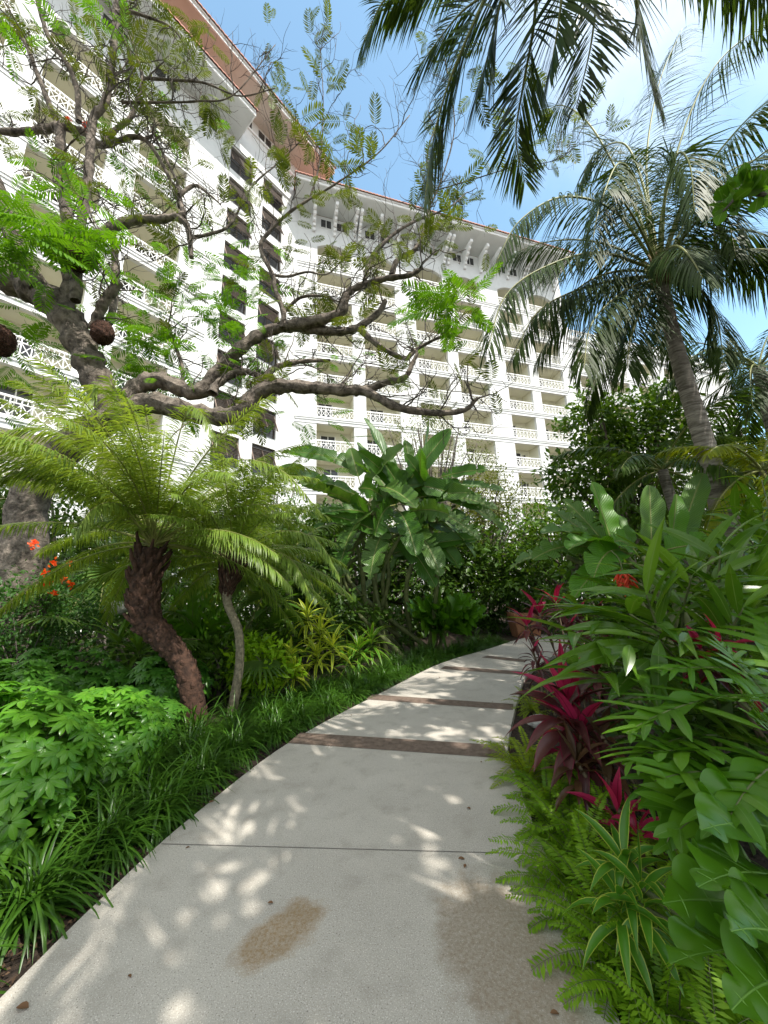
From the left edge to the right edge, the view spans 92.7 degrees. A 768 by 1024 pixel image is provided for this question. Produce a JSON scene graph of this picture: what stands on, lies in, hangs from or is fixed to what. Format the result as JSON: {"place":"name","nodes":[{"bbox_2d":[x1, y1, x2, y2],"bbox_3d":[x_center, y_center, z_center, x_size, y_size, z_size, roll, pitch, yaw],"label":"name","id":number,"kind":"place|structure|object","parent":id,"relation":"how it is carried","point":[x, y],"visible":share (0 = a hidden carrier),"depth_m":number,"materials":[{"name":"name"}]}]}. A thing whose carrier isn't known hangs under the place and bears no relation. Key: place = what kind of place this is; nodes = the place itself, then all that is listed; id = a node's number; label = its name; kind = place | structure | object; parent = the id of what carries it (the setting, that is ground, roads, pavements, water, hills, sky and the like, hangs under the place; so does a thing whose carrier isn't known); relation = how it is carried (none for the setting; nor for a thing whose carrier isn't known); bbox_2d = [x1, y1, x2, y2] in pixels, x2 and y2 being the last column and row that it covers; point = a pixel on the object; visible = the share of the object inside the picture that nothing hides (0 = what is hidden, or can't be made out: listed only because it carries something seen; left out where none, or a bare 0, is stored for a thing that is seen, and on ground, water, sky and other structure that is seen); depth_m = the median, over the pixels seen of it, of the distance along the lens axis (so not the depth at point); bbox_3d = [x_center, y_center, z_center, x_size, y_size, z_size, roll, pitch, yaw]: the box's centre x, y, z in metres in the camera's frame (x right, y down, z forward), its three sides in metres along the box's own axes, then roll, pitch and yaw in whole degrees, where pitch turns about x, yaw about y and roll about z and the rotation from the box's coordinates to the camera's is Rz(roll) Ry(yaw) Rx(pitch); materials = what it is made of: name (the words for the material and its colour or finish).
{"place":"outdoors","nodes":[
{"label":"outdoors","id":0,"kind":"place"},
{"bbox_2d":[189,627,251,704],"bbox_3d":[-2.662,2.400,5.956,1.238,1.262,1.209,7,-15,-36],"label":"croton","id":1,"kind":"object","parent":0,"point":[210,657],"visible":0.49,"depth_m":5.82,"materials":[{"name":"green plant"}]},
{"bbox_2d":[0,630,695,1023],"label":"path","id":2,"kind":"structure","parent":0,"point":[346,840],"depth_m":1.95,"materials":[{"name":"concrete"}]},
{"bbox_2d":[0,602,767,1023],"bbox_3d":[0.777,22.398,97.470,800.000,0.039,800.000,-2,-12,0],"label":"ground","id":3,"kind":"structure","parent":0,"point":[12,962],"depth_m":4.00,"materials":[{"name":"soil"}]},
{"bbox_2d":[0,657,81,700],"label":"schefflera","id":4,"kind":"object","parent":3,"relation":"on","point":[32,672],"visible":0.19,"depth_m":3.97,"materials":[{"name":"green plant"}]},
{"bbox_2d":[0,773,105,923],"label":"border grass","id":5,"kind":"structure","parent":3,"relation":"on","point":[23,867],"depth_m":2.27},
{"bbox_2d":[0,681,108,868],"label":"schefflera","id":6,"kind":"object","parent":3,"relation":"on","point":[39,737],"visible":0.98,"depth_m":2.41,"materials":[{"name":"green plant"}]},
{"bbox_2d":[0,799,135,973],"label":"border grass","id":7,"kind":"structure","parent":3,"relation":"on","point":[34,908],"depth_m":1.98,"materials":[{"name":"plant"}]},
{"bbox_2d":[2,645,135,691],"bbox_3d":[-4.537,2.369,4.962,2.278,1.070,1.335,-2,-12,0],"label":"schefflera","id":8,"kind":"object","parent":3,"relation":"on","point":[99,676],"visible":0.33,"depth_m":4.93,"materials":[{"name":"green plant"}]},
{"bbox_2d":[16,764,125,859],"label":"border grass","id":9,"kind":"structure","parent":3,"relation":"on","point":[90,805],"depth_m":2.63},
{"bbox_2d":[0,539,142,667],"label":"peacock flower","id":10,"kind":"object","parent":3,"relation":"on","point":[56,631],"visible":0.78,"depth_m":6.09,"materials":[{"name":"green plant"}]},
{"bbox_2d":[2,514,186,664],"bbox_3d":[-6.197,1.684,8.117,3.470,3.924,3.517,-2,-12,0],"label":"feather palm","id":11,"kind":"object","parent":3,"relation":"on","point":[104,588],"visible":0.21,"depth_m":7.64,"materials":[{"name":"green plant"}]},
{"bbox_2d":[16,776,188,899],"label":"border grass","id":12,"kind":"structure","parent":3,"relation":"on","point":[115,854],"depth_m":2.40,"materials":[{"name":"plant"}]},
{"bbox_2d":[67,686,173,807],"bbox_3d":[-2.673,2.076,3.360,1.324,0.849,1.204,-2,-12,0],"label":"schefflera","id":13,"kind":"object","parent":3,"relation":"on","point":[115,717],"visible":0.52,"depth_m":3.29,"materials":[{"name":"green plant"}]},
{"bbox_2d":[82,617,162,685],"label":"philodendron","id":14,"kind":"object","parent":3,"relation":"on","point":[138,644],"visible":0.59,"depth_m":5.75,"materials":[{"name":"green plant"}]},
{"bbox_2d":[10,559,242,655],"bbox_3d":[-4.965,1.787,7.378,4.067,2.099,4.200,-2,-12,0],"label":"fan palm","id":15,"kind":"object","parent":3,"relation":"on","point":[93,570],"visible":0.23,"depth_m":6.24,"materials":[{"name":"green plant"}]},
{"bbox_2d":[73,723,214,827],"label":"border grass","id":16,"kind":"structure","parent":3,"relation":"on","point":[149,759],"depth_m":3.13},
{"bbox_2d":[107,685,189,745],"bbox_3d":[-3.034,2.331,4.107,1.571,0.687,1.109,-2,-12,0],"label":"schefflera","id":17,"kind":"object","parent":3,"relation":"on","point":[173,706],"visible":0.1,"depth_m":4.15,"materials":[{"name":"green plant"}]},
{"bbox_2d":[87,740,234,867],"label":"border grass","id":18,"kind":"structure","parent":3,"relation":"on","point":[173,798],"depth_m":2.78,"materials":[{"name":"plant"}]},
{"bbox_2d":[0,462,324,668],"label":"shade tree","id":19,"kind":"object","parent":3,"relation":"on","point":[57,516],"visible":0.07,"depth_m":10.10,"materials":[{"name":"green plant"}]},
{"bbox_2d":[114,648,215,701],"bbox_3d":[-3.099,2.417,5.234,1.338,0.990,1.084,-2,-12,0],"label":"schefflera","id":20,"kind":"object","parent":3,"relation":"on","point":[150,673],"visible":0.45,"depth_m":4.94,"materials":[{"name":"green plant"}]},
{"bbox_2d":[0,352,330,739],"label":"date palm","id":21,"kind":"object","parent":3,"relation":"on","point":[151,626],"visible":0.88,"depth_m":4.55,"materials":[{"name":"green plant"}]},
{"bbox_2d":[156,712,229,774],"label":"border grass","id":22,"kind":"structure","parent":3,"relation":"on","point":[183,735],"depth_m":3.72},
{"bbox_2d":[144,727,253,806],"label":"border grass","id":23,"kind":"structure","parent":3,"relation":"on","point":[210,762],"depth_m":3.32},
{"bbox_2d":[161,580,245,666],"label":"philodendron","id":24,"kind":"object","parent":3,"relation":"on","point":[193,612],"visible":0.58,"depth_m":6.14,"materials":[{"name":"green plant"}]},
{"bbox_2d":[163,688,243,759],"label":"border grass","id":25,"kind":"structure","parent":3,"relation":"on","point":[187,725],"depth_m":4.13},
{"bbox_2d":[66,453,354,714],"bbox_3d":[-2.293,0.992,5.533,3.748,3.895,3.611,-2,-12,0],"label":"date palm","id":26,"kind":"object","parent":3,"relation":"on","point":[227,582],"visible":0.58,"depth_m":5.20,"materials":[{"name":"green plant"}]},
{"bbox_2d":[129,578,323,682],"bbox_3d":[-2.715,1.911,6.699,3.230,1.704,3.340,-2,-12,0],"label":"fan palm","id":27,"kind":"object","parent":3,"relation":"on","point":[253,665],"visible":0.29,"depth_m":5.75,"materials":[{"name":"green plant"}]},
{"bbox_2d":[204,698,269,750],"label":"border grass","id":28,"kind":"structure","parent":3,"relation":"on","point":[235,721],"depth_m":4.23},
{"bbox_2d":[194,710,284,781],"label":"border grass","id":29,"kind":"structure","parent":3,"relation":"on","point":[234,741],"depth_m":3.82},
{"bbox_2d":[226,680,284,726],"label":"border grass","id":30,"kind":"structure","parent":3,"relation":"on","point":[258,704],"depth_m":5.10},
{"bbox_2d":[216,601,309,686],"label":"bush","id":31,"kind":"object","parent":3,"relation":"on","point":[262,631],"visible":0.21,"depth_m":6.78,"materials":[{"name":"green plant"}]},
{"bbox_2d":[114,569,413,684],"bbox_3d":[-1.987,2.471,8.057,6.519,2.409,2.070,6,-14,-33],"label":"bush","id":32,"kind":"object","parent":3,"relation":"on","point":[354,622],"visible":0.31,"depth_m":8.49,"materials":[{"name":"green plant"}]},
{"bbox_2d":[219,626,312,701],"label":"lime bush","id":33,"kind":"object","parent":3,"relation":"on","point":[262,649],"visible":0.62,"depth_m":5.70,"materials":[{"name":"green plant"}]},
{"bbox_2d":[248,689,295,729],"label":"border grass","id":34,"kind":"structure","parent":3,"relation":"on","point":[268,713],"depth_m":4.70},
{"bbox_2d":[203,516,350,644],"bbox_3d":[-2.174,1.822,8.181,3.299,3.395,3.379,8,-16,-40],"label":"feather palm","id":35,"kind":"object","parent":3,"relation":"on","point":[242,583],"visible":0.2,"depth_m":7.83,"materials":[{"name":"green plant"}]},
{"bbox_2d":[246,700,309,752],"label":"border grass","id":36,"kind":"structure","parent":3,"relation":"on","point":[279,729],"depth_m":4.25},
{"bbox_2d":[216,592,351,664],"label":"shrub","id":37,"kind":"object","parent":3,"relation":"on","point":[332,628],"visible":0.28,"depth_m":6.75,"materials":[{"name":"green plant"}]},
{"bbox_2d":[268,637,313,695],"bbox_3d":[-1.485,2.503,5.888,0.834,1.023,0.749,-2,-12,0],"label":"yellow dracaena","id":38,"kind":"object","parent":3,"relation":"on","point":[292,651],"visible":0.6,"depth_m":5.85,"materials":[{"name":"green plant"}]},
{"bbox_2d":[264,682,318,722],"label":"border grass","id":39,"kind":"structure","parent":3,"relation":"on","point":[291,699],"depth_m":5.01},
{"bbox_2d":[281,691,326,736],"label":"border grass","id":40,"kind":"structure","parent":3,"relation":"on","point":[306,720],"depth_m":4.67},
{"bbox_2d":[0,0,633,665],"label":"flame tree","id":41,"kind":"object","parent":3,"relation":"on","point":[22,278],"visible":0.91,"depth_m":7.76,"materials":[{"name":"green plant"}]},
{"bbox_2d":[0,324,17,357],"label":"termite nest","id":42,"kind":"object","parent":41,"relation":"attached to","point":[8,343],"visible":1,"depth_m":6.74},
{"bbox_2d":[89,319,115,345],"bbox_3d":[-5.433,-3.458,7.062,0.411,0.505,0.402,-2,-12,0],"label":"termite nest","id":43,"kind":"object","parent":41,"relation":"attached to","point":[102,332],"visible":1,"depth_m":6.96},
{"bbox_2d":[285,593,355,688],"bbox_3d":[-1.181,2.227,6.524,1.092,1.809,1.424,8,-16,-39],"label":"yellow dracaena","id":44,"kind":"object","parent":3,"relation":"on","point":[317,648],"visible":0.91,"depth_m":6.40,"materials":[{"name":"green plant"}]},
{"bbox_2d":[304,683,356,722],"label":"border grass","id":45,"kind":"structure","parent":3,"relation":"on","point":[329,702],"depth_m":5.16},
{"bbox_2d":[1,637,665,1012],"bbox_3d":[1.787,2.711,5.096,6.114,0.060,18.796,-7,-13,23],"label":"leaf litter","id":46,"kind":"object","parent":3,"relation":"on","point":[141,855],"visible":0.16,"depth_m":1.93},
{"bbox_2d":[333,674,377,707],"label":"border grass","id":47,"kind":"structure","parent":3,"relation":"on","point":[353,696],"depth_m":5.61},
{"bbox_2d":[328,622,396,679],"bbox_3d":[-0.418,2.706,7.044,1.031,1.157,1.421,-13,-17,43],"label":"yellow dracaena","id":48,"kind":"object","parent":3,"relation":"on","point":[358,640],"visible":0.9,"depth_m":7.00,"materials":[{"name":"green plant"}]},
{"bbox_2d":[352,670,391,697],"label":"border grass","id":49,"kind":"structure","parent":3,"relation":"on","point":[371,688],"depth_m":6.05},
{"bbox_2d":[0,0,749,633],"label":"hotel building","id":50,"kind":"structure","parent":3,"relation":"on","point":[524,418],"depth_m":32.19,"materials":[{"name":"white paint"}]},
{"bbox_2d":[0,385,34,419],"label":"balcony railing","id":51,"kind":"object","parent":50,"relation":"in","point":[8,391],"depth_m":18.82,"materials":[{"name":"white paint"}]},
{"bbox_2d":[210,432,240,467],"bbox_3d":[-11.168,-4.400,25.819,0.761,2.300,2.050,-11,-15,37],"label":"window","id":52,"kind":"structure","parent":50,"relation":"in","point":[233,451],"depth_m":26.13,"materials":[{"name":"grey glass"}]},
{"bbox_2d":[226,210,251,246],"bbox_3d":[-11.819,-23.169,29.812,0.761,2.300,2.050,-11,-15,37],"label":"window","id":53,"kind":"structure","parent":50,"relation":"in","point":[238,227],"depth_m":29.93,"materials":[{"name":"grey glass"}]},
{"bbox_2d":[230,149,254,185],"bbox_3d":[-12.037,-29.425,31.143,0.761,2.300,2.050,-11,-15,37],"label":"window","id":54,"kind":"structure","parent":50,"relation":"in","point":[236,164],"depth_m":31.09,"materials":[{"name":"grey glass"}]},
{"bbox_2d":[257,301,278,325],"bbox_3d":[-9.685,-16.470,30.876,0.761,2.300,2.050,-11,-15,37],"label":"window","id":55,"kind":"structure","parent":50,"relation":"in","point":[267,319],"depth_m":30.76,"materials":[{"name":"grey glass"}]},
{"bbox_2d":[363,664,403,688],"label":"border grass","id":56,"kind":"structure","parent":3,"relation":"on","point":[387,677],"depth_m":6.57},
{"bbox_2d":[244,493,530,639],"bbox_3d":[0.008,1.985,13.450,11.261,5.921,4.167,-2,-12,0],"label":"bush","id":57,"kind":"object","parent":3,"relation":"on","point":[396,584],"visible":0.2,"depth_m":12.90,"materials":[{"name":"green plant"}]},
{"bbox_2d":[56,487,720,647],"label":"undergrowth","id":58,"kind":"object","parent":3,"relation":"on","point":[498,532],"visible":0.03,"depth_m":14.70,"materials":[{"name":"green plant"}]},
{"bbox_2d":[280,418,506,658],"bbox_3d":[0.277,0.274,9.624,6.032,6.916,2.538,0,-12,-11],"label":"banana plant","id":59,"kind":"object","parent":3,"relation":"on","point":[417,488],"visible":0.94,"depth_m":9.48,"materials":[{"name":"green plant"}]},
{"bbox_2d":[367,408,506,532],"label":"olive tree","id":60,"kind":"object","parent":3,"relation":"on","point":[430,470],"visible":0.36,"depth_m":18.66,"materials":[{"name":"green plant"}]},
{"bbox_2d":[404,586,488,649],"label":"philodendron","id":61,"kind":"object","parent":3,"relation":"on","point":[460,613],"visible":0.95,"depth_m":9.42,"materials":[{"name":"green plant"}]},
{"bbox_2d":[428,451,557,609],"bbox_3d":[4.532,1.028,15.707,6.370,7.630,3.564,-2,-12,0],"label":"olive tree","id":62,"kind":"object","parent":3,"relation":"on","point":[498,511],"visible":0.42,"depth_m":15.59,"materials":[{"name":"green plant"}]},
{"bbox_2d":[471,737,574,800],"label":"sword fern","id":63,"kind":"object","parent":3,"relation":"on","point":[525,760],"visible":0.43,"depth_m":3.22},
{"bbox_2d":[504,611,541,637],"bbox_3d":[4.631,3.699,12.061,0.960,0.770,0.960,-2,-12,0],"label":"planter","id":64,"kind":"object","parent":3,"relation":"on","point":[516,629],"visible":0.42,"depth_m":11.68,"materials":[{"name":"ceramic"}]},
{"bbox_2d":[471,572,583,634],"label":"bush","id":65,"kind":"object","parent":3,"relation":"on","point":[493,622],"visible":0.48,"depth_m":12.54,"materials":[{"name":"green plant"}]},
{"bbox_2d":[504,685,553,717],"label":"sword fern","id":66,"kind":"object","parent":3,"relation":"on","point":[533,707],"visible":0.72,"depth_m":4.85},
{"bbox_2d":[483,725,577,780],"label":"sword fern","id":67,"kind":"object","parent":3,"relation":"on","point":[531,752],"visible":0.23,"depth_m":3.43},
{"bbox_2d":[518,635,555,715],"bbox_3d":[2.030,2.150,4.820,0.532,1.031,0.524,-10,-14,32],"label":"cordyline","id":68,"kind":"object","parent":3,"relation":"on","point":[537,665],"visible":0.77,"depth_m":4.83,"materials":[{"name":"red plant"}]},
{"bbox_2d":[508,583,577,661],"bbox_3d":[2.552,1.981,5.707,1.250,1.699,0.795,2,-13,-18],"label":"cordyline","id":69,"kind":"object","parent":3,"relation":"on","point":[531,613],"visible":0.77,"depth_m":5.70,"materials":[{"name":"red plant"}]},
{"bbox_2d":[489,757,613,840],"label":"sword fern","id":70,"kind":"object","parent":3,"relation":"on","point":[534,782],"visible":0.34,"depth_m":2.84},
{"bbox_2d":[356,0,767,236],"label":"coconut palm","id":71,"kind":"object","parent":3,"relation":"on","point":[402,10],"visible":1,"depth_m":4.54,"materials":[{"name":"green plant"}]},
{"bbox_2d":[504,639,630,814],"bbox_3d":[1.425,1.646,2.850,0.890,1.245,0.995,-2,-12,0],"label":"cordyline","id":72,"kind":"object","parent":3,"relation":"on","point":[570,714],"visible":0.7,"depth_m":2.74,"materials":[{"name":"red plant"}]},
{"bbox_2d":[500,790,634,906],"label":"sword fern","id":73,"kind":"object","parent":3,"relation":"on","point":[585,822],"visible":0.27,"depth_m":2.23,"materials":[{"name":"plant"}]},
{"bbox_2d":[479,490,663,623],"bbox_3d":[7.192,1.556,13.256,7.579,5.404,3.662,-2,-12,0],"label":"broadleaf tree","id":74,"kind":"object","parent":3,"relation":"on","point":[525,547],"visible":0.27,"depth_m":13.14,"materials":[{"name":"green plant"}]},
{"bbox_2d":[491,768,653,875],"bbox_3d":[1.199,2.163,2.484,0.967,0.636,1.134,0,-12,-7],"label":"sword fern","id":75,"kind":"object","parent":3,"relation":"on","point":[534,832],"visible":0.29,"depth_m":2.49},
{"bbox_2d":[546,597,623,701],"bbox_3d":[2.759,1.917,4.992,1.087,1.512,0.780,-2,-12,0],"label":"cordyline","id":76,"kind":"object","parent":3,"relation":"on","point":[568,622],"visible":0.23,"depth_m":4.99,"materials":[{"name":"red plant"}]},
{"bbox_2d":[485,830,689,996],"bbox_3d":[1.067,2.049,1.925,0.921,0.606,1.080,3,-13,-22],"label":"sword fern","id":77,"kind":"object","parent":3,"relation":"on","point":[540,862],"visible":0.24,"depth_m":1.99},
{"bbox_2d":[554,654,624,744],"bbox_3d":[2.051,1.862,3.629,0.694,1.100,0.548,-12,-15,38],"label":"cordyline","id":78,"kind":"object","parent":3,"relation":"on","point":[594,668],"visible":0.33,"depth_m":3.58,"materials":[{"name":"red plant"}]},
{"bbox_2d":[539,696,645,826],"bbox_3d":[1.434,1.779,2.547,0.723,0.862,0.519,6,-15,-34],"label":"cordyline","id":79,"kind":"object","parent":3,"relation":"on","point":[607,772],"visible":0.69,"depth_m":2.53,"materials":[{"name":"red plant"}]},
{"bbox_2d":[505,857,696,1023],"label":"sword fern","id":80,"kind":"object","parent":3,"relation":"on","point":[624,1005],"visible":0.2,"depth_m":1.55,"materials":[{"name":"plant"}]},
{"bbox_2d":[541,781,668,863],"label":"sword fern","id":81,"kind":"object","parent":3,"relation":"on","point":[596,810],"visible":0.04,"depth_m":2.45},
{"bbox_2d":[540,778,679,881],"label":"sword fern","id":82,"kind":"object","parent":3,"relation":"on","point":[599,791],"visible":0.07,"depth_m":2.25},
{"bbox_2d":[510,812,714,1023],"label":"sword fern","id":83,"kind":"object","parent":3,"relation":"on","point":[577,888],"visible":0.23,"depth_m":1.80,"materials":[{"name":"plant"}]},
{"bbox_2d":[553,823,672,967],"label":"sword fern","id":84,"kind":"object","parent":3,"relation":"on","point":[669,863],"visible":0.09,"depth_m":2.08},
{"bbox_2d":[510,473,720,705],"bbox_3d":[3.811,0.920,5.231,3.813,3.556,1.846,-2,-12,0],"label":"banana plant","id":85,"kind":"object","parent":3,"relation":"on","point":[687,508],"visible":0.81,"depth_m":5.24,"materials":[{"name":"green plant"}]},
{"bbox_2d":[473,24,767,678],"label":"coconut palm","id":86,"kind":"object","parent":3,"relation":"on","point":[685,271],"visible":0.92,"depth_m":6.96,"materials":[{"name":"green plant"}]},
{"bbox_2d":[566,766,677,882],"bbox_3d":[1.501,1.923,2.265,0.647,0.697,0.586,10,-17,-43],"label":"cordyline","id":87,"kind":"object","parent":3,"relation":"on","point":[614,789],"visible":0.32,"depth_m":2.23,"materials":[{"name":"red plant"}]},
{"bbox_2d":[530,373,721,568],"bbox_3d":[6.994,-0.289,10.250,5.632,7.770,3.060,-2,-12,0],"label":"broadleaf tree","id":88,"kind":"object","parent":3,"relation":"on","point":[608,425],"visible":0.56,"depth_m":10.15,"materials":[{"name":"green plant"}]},
{"bbox_2d":[510,511,767,761],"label":"shell ginger","id":89,"kind":"object","parent":3,"relation":"on","point":[739,592],"visible":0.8,"depth_m":2.71,"materials":[{"name":"green plant"}]},
{"bbox_2d":[563,794,728,1002],"bbox_3d":[1.155,1.663,1.487,0.734,0.664,0.587,-12,-16,41],"label":"song of india","id":90,"kind":"object","parent":3,"relation":"on","point":[613,872],"visible":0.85,"depth_m":1.51,"materials":[{"name":"green plant"}]},
{"bbox_2d":[534,543,762,676],"bbox_3d":[4.751,1.706,6.909,3.420,3.052,2.944,-2,-12,0],"label":"bush","id":91,"kind":"object","parent":3,"relation":"on","point":[562,571],"visible":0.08,"depth_m":7.12,"materials":[{"name":"green plant"}]},
{"bbox_2d":[549,879,753,1023],"bbox_3d":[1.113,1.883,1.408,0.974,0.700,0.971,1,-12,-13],"label":"sword fern","id":92,"kind":"object","parent":3,"relation":"on","point":[658,981],"visible":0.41,"depth_m":1.44,"materials":[{"name":"plant"}]},
{"bbox_2d":[560,858,755,1020],"bbox_3d":[1.310,1.980,1.643,1.080,0.606,0.921,-11,-15,37],"label":"sword fern","id":93,"kind":"object","parent":3,"relation":"on","point":[604,918],"visible":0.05,"depth_m":1.56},
{"bbox_2d":[552,386,766,648],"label":"feather palm","id":94,"kind":"object","parent":3,"relation":"on","point":[632,462],"visible":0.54,"depth_m":7.93,"materials":[{"name":"green plant"}]},
{"bbox_2d":[572,953,764,1023],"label":"sword fern","id":95,"kind":"object","parent":3,"relation":"on","point":[704,1019],"visible":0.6,"depth_m":1.30,"materials":[{"name":"plant"}]},
{"bbox_2d":[580,635,767,855],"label":"bush","id":96,"kind":"object","parent":3,"relation":"on","point":[702,720],"visible":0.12,"depth_m":2.74,"materials":[{"name":"green plant"}]},
{"bbox_2d":[593,605,767,820],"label":"ginger root","id":97,"kind":"object","parent":3,"relation":"on","point":[677,705],"visible":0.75,"depth_m":1.88,"materials":[{"name":"green plant"}]},
{"bbox_2d":[625,329,767,475],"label":"feather palm","id":98,"kind":"object","parent":3,"relation":"on","point":[759,372],"visible":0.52,"depth_m":9.54,"materials":[{"name":"green plant"}]},
{"bbox_2d":[625,724,767,862],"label":"philodendron","id":99,"kind":"object","parent":3,"relation":"on","point":[676,778],"visible":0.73,"depth_m":1.41,"materials":[{"name":"green plant"}]},
{"bbox_2d":[636,397,767,579],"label":"broadleaf tree","id":100,"kind":"object","parent":3,"relation":"on","point":[729,433],"visible":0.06,"depth_m":11.68,"materials":[{"name":"green plant"}]},
{"bbox_2d":[655,429,767,552],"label":"areca palm","id":101,"kind":"object","parent":3,"relation":"on","point":[756,468],"visible":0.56,"depth_m":6.08,"materials":[{"name":"green plant"}]},
{"bbox_2d":[662,763,767,1023],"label":"philodendron","id":102,"kind":"object","parent":3,"relation":"on","point":[715,898],"visible":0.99,"depth_m":1.05,"materials":[{"name":"green plant"}]},
{"bbox_2d":[671,614,767,755],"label":"cordyline","id":103,"kind":"object","parent":3,"relation":"on","point":[715,673],"visible":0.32,"depth_m":2.47,"materials":[{"name":"green plant"}]},
{"bbox_2d":[691,475,767,606],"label":"shell ginger","id":104,"kind":"object","parent":3,"relation":"on","point":[747,512],"visible":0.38,"depth_m":4.13,"materials":[{"name":"green plant"}]},
{"bbox_2d":[704,162,767,225],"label":"sea grape","id":105,"kind":"object","parent":3,"relation":"on","point":[753,182],"visible":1,"depth_m":3.70,"materials":[{"name":"green plant"}]},
{"bbox_2d":[198,0,767,445],"label":"sky","id":106,"kind":"structure","parent":0,"point":[628,85],"materials":[{"name":"blue"}]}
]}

